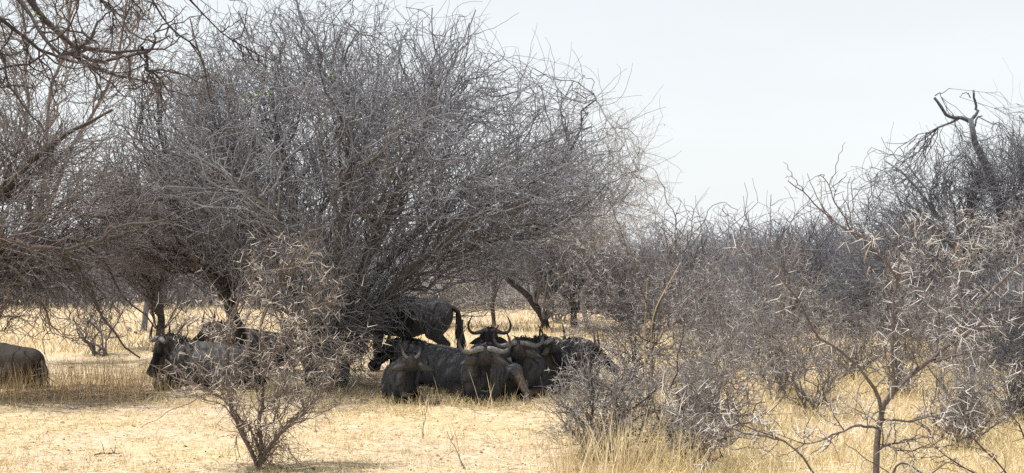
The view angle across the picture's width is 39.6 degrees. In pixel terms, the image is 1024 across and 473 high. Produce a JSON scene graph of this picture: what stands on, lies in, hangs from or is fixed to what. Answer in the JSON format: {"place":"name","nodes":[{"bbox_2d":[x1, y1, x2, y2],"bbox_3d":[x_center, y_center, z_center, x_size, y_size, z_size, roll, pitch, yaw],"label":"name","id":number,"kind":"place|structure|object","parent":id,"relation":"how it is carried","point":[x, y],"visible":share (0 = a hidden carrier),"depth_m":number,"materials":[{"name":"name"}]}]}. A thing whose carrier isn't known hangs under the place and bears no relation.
{"place":"outdoors","nodes":[
{"label":"outdoors","id":0,"kind":"place"},
{"bbox_2d":[0,360,933,472],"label":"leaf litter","id":1,"kind":"object","parent":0,"point":[313,468],"visible":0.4,"depth_m":18.14,"materials":[{"name":"brown plant"}]},
{"bbox_2d":[0,257,1023,472],"bbox_3d":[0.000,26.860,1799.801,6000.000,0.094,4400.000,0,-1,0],"label":"ground","id":2,"kind":"structure","parent":0,"point":[147,446],"depth_m":18.28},
{"bbox_2d":[0,342,53,389],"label":"wildebeest","id":3,"kind":"object","parent":2,"relation":"on","point":[20,354],"visible":0.73,"depth_m":23.80},
{"bbox_2d":[0,0,173,314],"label":"acacia tree","id":4,"kind":"object","parent":2,"relation":"on","point":[69,17],"visible":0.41,"depth_m":29.03,"materials":[{"name":"beige plant"}]},
{"bbox_2d":[0,63,192,363],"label":"acacia tree","id":5,"kind":"object","parent":2,"relation":"on","point":[25,237],"visible":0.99,"depth_m":21.45,"materials":[{"name":"grey plant"}]},
{"bbox_2d":[53,249,147,355],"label":"shrub","id":6,"kind":"object","parent":2,"relation":"on","point":[102,348],"visible":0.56,"depth_m":31.39,"materials":[{"name":"grey plant"}]},
{"bbox_2d":[94,444,119,455],"bbox_3d":[-4.471,2.357,15.802,0.282,0.150,0.238,0,-1,0],"label":"dead stick","id":7,"kind":"object","parent":2,"relation":"on","point":[107,452],"visible":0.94,"depth_m":15.81,"materials":[{"name":"beige wood"}]},
{"bbox_2d":[74,184,167,330],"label":"tree","id":8,"kind":"object","parent":2,"relation":"on","point":[145,310],"visible":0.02,"depth_m":41.41,"materials":[{"name":"grey plant"}]},
{"bbox_2d":[41,113,217,335],"bbox_3d":[-8.656,-0.140,33.439,4.482,5.616,5.598,0,-1,-10],"label":"acacia tree","id":9,"kind":"object","parent":2,"relation":"on","point":[153,290],"visible":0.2,"depth_m":33.34,"materials":[{"name":"grey plant"}]},
{"bbox_2d":[0,0,292,169],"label":"thorn tree","id":10,"kind":"object","parent":2,"relation":"on","point":[77,52],"visible":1,"depth_m":11.41,"materials":[{"name":"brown plant"}]},
{"bbox_2d":[113,370,193,393],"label":"grass tuft","id":11,"kind":"object","parent":2,"relation":"on","point":[156,383],"visible":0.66,"depth_m":22.73,"materials":[{"name":"beige plant"}]},
{"bbox_2d":[129,273,209,341],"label":"shrub","id":12,"kind":"object","parent":2,"relation":"on","point":[176,318],"visible":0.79,"depth_m":32.50,"materials":[{"name":"grey plant"}]},
{"bbox_2d":[65,18,286,377],"bbox_3d":[-6.082,-0.622,25.595,4.484,6.403,5.608,0,-1,0],"label":"acacia tree","id":13,"kind":"object","parent":2,"relation":"on","point":[221,283],"visible":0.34,"depth_m":25.22,"materials":[{"name":"grey plant"}]},
{"bbox_2d":[146,321,273,389],"bbox_3d":[-4.977,1.952,23.486,2.072,1.161,0.876,0,-1,-22],"label":"wildebeest","id":14,"kind":"object","parent":2,"relation":"on","point":[168,350],"visible":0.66,"depth_m":23.24},
{"bbox_2d":[192,310,300,370],"bbox_3d":[-5.093,1.990,27.469,2.370,1.160,0.920,0,-1,2],"label":"wildebeest","id":15,"kind":"object","parent":2,"relation":"on","point":[203,338],"visible":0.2,"depth_m":27.35},
{"bbox_2d":[137,222,387,470],"bbox_3d":[-2.541,1.132,14.623,2.620,2.551,1.826,0,-1,0],"label":"thorn bush","id":16,"kind":"object","parent":2,"relation":"on","point":[262,449],"visible":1,"depth_m":14.54,"materials":[{"name":"grey plant"}]},
{"bbox_2d":[110,0,682,392],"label":"acacia tree","id":17,"kind":"object","parent":2,"relation":"on","point":[340,96],"visible":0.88,"depth_m":22.34,"materials":[{"name":"grey plant"}]},
{"bbox_2d":[381,342,439,405],"bbox_3d":[-1.565,2.013,21.495,0.764,0.930,1.844,0,-1,-10],"label":"wildebeest","id":18,"kind":"object","parent":2,"relation":"on","point":[400,377],"visible":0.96,"depth_m":20.91},
{"bbox_2d":[365,292,466,371],"bbox_3d":[-2.201,1.790,27.293,2.716,1.590,0.826,0,-1,6],"label":"wildebeest","id":19,"kind":"object","parent":2,"relation":"on","point":[414,327],"visible":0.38,"depth_m":27.02},
{"bbox_2d":[368,325,465,393],"bbox_3d":[-1.292,2.000,23.249,2.332,1.114,0.921,0,-1,22],"label":"wildebeest","id":20,"kind":"object","parent":2,"relation":"on","point":[443,362],"visible":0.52,"depth_m":23.13},
{"bbox_2d":[401,388,443,410],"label":"grass tuft","id":21,"kind":"object","parent":2,"relation":"on","point":[425,402],"visible":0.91,"depth_m":20.16,"materials":[{"name":"beige plant"}]},
{"bbox_2d":[350,228,541,326],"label":"shrub","id":22,"kind":"object","parent":2,"relation":"on","point":[456,295],"visible":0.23,"depth_m":43.46,"materials":[{"name":"grey plant"}]},
{"bbox_2d":[447,422,465,468],"bbox_3d":[-0.592,2.186,14.943,0.161,0.420,0.607,0,-1,-7],"label":"dead stick","id":23,"kind":"object","parent":2,"relation":"on","point":[455,447],"visible":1,"depth_m":15.03,"materials":[{"name":"beige wood"}]},
{"bbox_2d":[433,372,521,412],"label":"grass tuft","id":24,"kind":"object","parent":2,"relation":"on","point":[489,398],"visible":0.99,"depth_m":19.89,"materials":[{"name":"beige plant"}]},
{"bbox_2d":[467,314,511,346],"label":"wildebeest","id":25,"kind":"object","parent":2,"relation":"on","point":[486,333],"visible":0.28,"depth_m":24.03},
{"bbox_2d":[458,330,529,404],"bbox_3d":[-0.168,1.937,21.662,1.066,1.147,2.132,0,-1,9],"label":"wildebeest","id":26,"kind":"object","parent":2,"relation":"on","point":[482,361],"visible":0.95,"depth_m":20.94},
{"bbox_2d":[453,221,538,326],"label":"tree","id":27,"kind":"object","parent":2,"relation":"on","point":[493,318],"visible":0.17,"depth_m":42.91,"materials":[{"name":"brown plant"}]},
{"bbox_2d":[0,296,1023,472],"bbox_3d":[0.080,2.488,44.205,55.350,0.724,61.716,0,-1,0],"label":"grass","id":28,"kind":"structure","parent":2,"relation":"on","point":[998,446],"depth_m":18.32,"materials":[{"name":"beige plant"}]},
{"bbox_2d":[0,178,1023,332],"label":"thicket","id":29,"kind":"object","parent":2,"relation":"on","point":[810,226],"visible":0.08,"depth_m":52.39,"materials":[{"name":"grey plant"}]},
{"bbox_2d":[496,322,570,394],"bbox_3d":[0.034,1.926,22.740,0.823,1.172,2.239,1,-1,-44],"label":"wildebeest","id":30,"kind":"object","parent":2,"relation":"on","point":[552,348],"visible":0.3,"depth_m":22.12},
{"bbox_2d":[492,324,580,396],"bbox_3d":[0.509,1.918,22.568,0.876,1.144,2.232,0,-1,22],"label":"wildebeest","id":31,"kind":"object","parent":2,"relation":"on","point":[525,352],"visible":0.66,"depth_m":21.82},
{"bbox_2d":[454,176,635,330],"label":"tree","id":32,"kind":"object","parent":2,"relation":"on","point":[543,315],"visible":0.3,"depth_m":41.62,"materials":[{"name":"grey plant"}]},
{"bbox_2d":[471,238,620,322],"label":"shrub","id":33,"kind":"object","parent":2,"relation":"on","point":[541,297],"visible":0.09,"depth_m":46.77,"materials":[{"name":"grey plant"}]},
{"bbox_2d":[507,423,635,472],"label":"grass tuft","id":34,"kind":"object","parent":2,"relation":"on","point":[571,461],"visible":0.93,"depth_m":14.48,"materials":[{"name":"beige plant"}]},
{"bbox_2d":[504,214,642,328],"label":"tree","id":35,"kind":"object","parent":2,"relation":"on","point":[574,294],"visible":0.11,"depth_m":42.70,"materials":[{"name":"grey plant"}]},
{"bbox_2d":[558,332,619,387],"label":"wildebeest","id":36,"kind":"object","parent":2,"relation":"on","point":[568,344],"visible":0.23,"depth_m":23.41},
{"bbox_2d":[515,68,680,333],"bbox_3d":[2.163,-0.982,38.940,4.929,7.487,5.221,1,-1,-41],"label":"tree","id":37,"kind":"object","parent":2,"relation":"on","point":[633,202],"visible":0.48,"depth_m":38.85,"materials":[{"name":"grey plant"}]},
{"bbox_2d":[512,326,719,462],"bbox_3d":[1.144,1.711,15.334,2.197,1.499,1.836,0,-1,-16],"label":"thorn bush","id":38,"kind":"object","parent":2,"relation":"on","point":[607,403],"visible":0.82,"depth_m":15.24,"materials":[{"name":"grey plant"}]},
{"bbox_2d":[533,401,712,472],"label":"grass tuft","id":39,"kind":"object","parent":2,"relation":"on","point":[626,457],"visible":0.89,"depth_m":14.53,"materials":[{"name":"beige plant"}]},
{"bbox_2d":[550,217,700,329],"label":"shrub","id":40,"kind":"object","parent":2,"relation":"on","point":[618,280],"visible":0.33,"depth_m":41.59,"materials":[{"name":"grey plant"}]},
{"bbox_2d":[586,244,692,384],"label":"thorn bush","id":41,"kind":"object","parent":2,"relation":"on","point":[664,309],"visible":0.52,"depth_m":24.24,"materials":[{"name":"grey plant"}]},
{"bbox_2d":[536,164,761,419],"bbox_3d":[1.722,0.755,18.182,2.864,3.397,2.388,0,-1,0],"label":"thorn tree","id":42,"kind":"object","parent":2,"relation":"on","point":[626,250],"visible":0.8,"depth_m":18.12,"materials":[{"name":"grey plant"}]},
{"bbox_2d":[593,416,776,472],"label":"grass tuft","id":43,"kind":"object","parent":2,"relation":"on","point":[688,451],"visible":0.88,"depth_m":14.44,"materials":[{"name":"beige plant"}]},
{"bbox_2d":[638,221,773,328],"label":"shrub","id":44,"kind":"object","parent":2,"relation":"on","point":[703,259],"visible":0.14,"depth_m":43.65,"materials":[{"name":"grey plant"}]},
{"bbox_2d":[644,253,784,435],"bbox_3d":[2.408,1.276,17.347,1.580,2.343,1.884,1,-1,-36],"label":"thorn bush","id":45,"kind":"object","parent":2,"relation":"on","point":[712,321],"visible":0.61,"depth_m":17.28,"materials":[{"name":"grey plant"}]},
{"bbox_2d":[638,305,802,466],"bbox_3d":[2.118,1.551,14.962,1.868,1.738,2.161,1,-1,-39],"label":"thorn bush","id":46,"kind":"object","parent":2,"relation":"on","point":[719,385],"visible":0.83,"depth_m":14.88,"materials":[{"name":"grey plant"}]},
{"bbox_2d":[660,207,818,369],"bbox_3d":[4.524,1.024,27.905,3.576,3.331,2.952,0,-1,-21],"label":"shrub","id":47,"kind":"object","parent":2,"relation":"on","point":[748,289],"visible":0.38,"depth_m":27.87,"materials":[{"name":"grey plant"}]},
{"bbox_2d":[713,215,808,361],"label":"shrub","id":48,"kind":"object","parent":2,"relation":"on","point":[771,265],"visible":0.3,"depth_m":29.88,"materials":[{"name":"grey plant"}]},
{"bbox_2d":[721,278,828,388],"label":"shrub","id":49,"kind":"object","parent":2,"relation":"on","point":[746,365],"visible":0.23,"depth_m":23.46,"materials":[{"name":"grey plant"}]},
{"bbox_2d":[720,224,864,402],"bbox_3d":[4.084,1.136,21.438,2.214,2.746,2.479,1,-1,-37],"label":"thorn bush","id":50,"kind":"object","parent":2,"relation":"on","point":[765,333],"visible":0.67,"depth_m":21.24,"materials":[{"name":"grey plant"}]},
{"bbox_2d":[705,201,882,331],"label":"shrub","id":51,"kind":"object","parent":2,"relation":"on","point":[814,260],"visible":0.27,"depth_m":40.53,"materials":[{"name":"plant"}]},
{"bbox_2d":[750,278,875,416],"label":"thorn bush","id":52,"kind":"object","parent":2,"relation":"on","point":[830,357],"visible":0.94,"depth_m":19.38,"materials":[{"name":"grey plant"}]},
{"bbox_2d":[652,144,1023,472],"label":"thorn tree","id":53,"kind":"object","parent":2,"relation":"on","point":[894,390],"visible":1,"depth_m":8.23,"materials":[{"name":"grey plant"}]},
{"bbox_2d":[807,291,890,380],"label":"shrub","id":54,"kind":"object","parent":2,"relation":"on","point":[853,315],"visible":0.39,"depth_m":24.87,"materials":[{"name":"grey plant"}]},
{"bbox_2d":[808,213,962,338],"bbox_3d":[10.204,1.004,37.861,4.716,3.500,4.455,0,-1,0],"label":"shrub","id":55,"kind":"object","parent":2,"relation":"on","point":[848,291],"visible":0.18,"depth_m":37.75,"materials":[{"name":"plant"}]},
{"bbox_2d":[842,241,981,395],"bbox_3d":[6.370,1.235,22.479,1.956,2.612,2.919,0,-1,0],"label":"thorn bush","id":56,"kind":"object","parent":2,"relation":"on","point":[898,352],"visible":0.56,"depth_m":22.36,"materials":[{"name":"grey plant"}]},
{"bbox_2d":[818,57,1023,358],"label":"acacia tree","id":57,"kind":"object","parent":2,"relation":"on","point":[980,185],"visible":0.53,"depth_m":29.11,"materials":[{"name":"grey plant"}]},
{"bbox_2d":[886,184,1023,409],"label":"thorn bush","id":58,"kind":"object","parent":2,"relation":"on","point":[996,250],"visible":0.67,"depth_m":18.92,"materials":[{"name":"grey plant"}]},
{"bbox_2d":[899,394,1023,472],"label":"shrub","id":59,"kind":"object","parent":2,"relation":"on","point":[984,450],"visible":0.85,"depth_m":10.97,"materials":[{"name":"grey plant"}]},
{"bbox_2d":[908,338,1023,449],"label":"thorn bush","id":60,"kind":"object","parent":2,"relation":"on","point":[974,393],"visible":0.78,"depth_m":16.09,"materials":[{"name":"grey plant"}]},
{"bbox_2d":[914,362,1021,416],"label":"grass tuft","id":61,"kind":"object","parent":2,"relation":"on","point":[956,390],"visible":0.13,"depth_m":20.00,"materials":[{"name":"beige plant"}]},
{"bbox_2d":[914,217,1023,369],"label":"shrub","id":62,"kind":"object","parent":2,"relation":"on","point":[978,296],"visible":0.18,"depth_m":26.92,"materials":[{"name":"plant"}]},
{"bbox_2d":[948,251,1023,424],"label":"thorn bush","id":63,"kind":"object","parent":2,"relation":"on","point":[1017,356],"visible":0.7,"depth_m":18.42,"materials":[{"name":"plant"}]},
{"bbox_2d":[0,0,1023,255],"label":"sky","id":64,"kind":"structure","parent":0,"point":[749,88],"materials":[{"name":"white"}]},
{"bbox_2d":[925,341,989,398],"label":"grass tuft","id":65,"kind":"object","parent":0,"point":[948,372],"visible":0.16,"depth_m":21.98,"materials":[{"name":"beige plant"}]}
]}

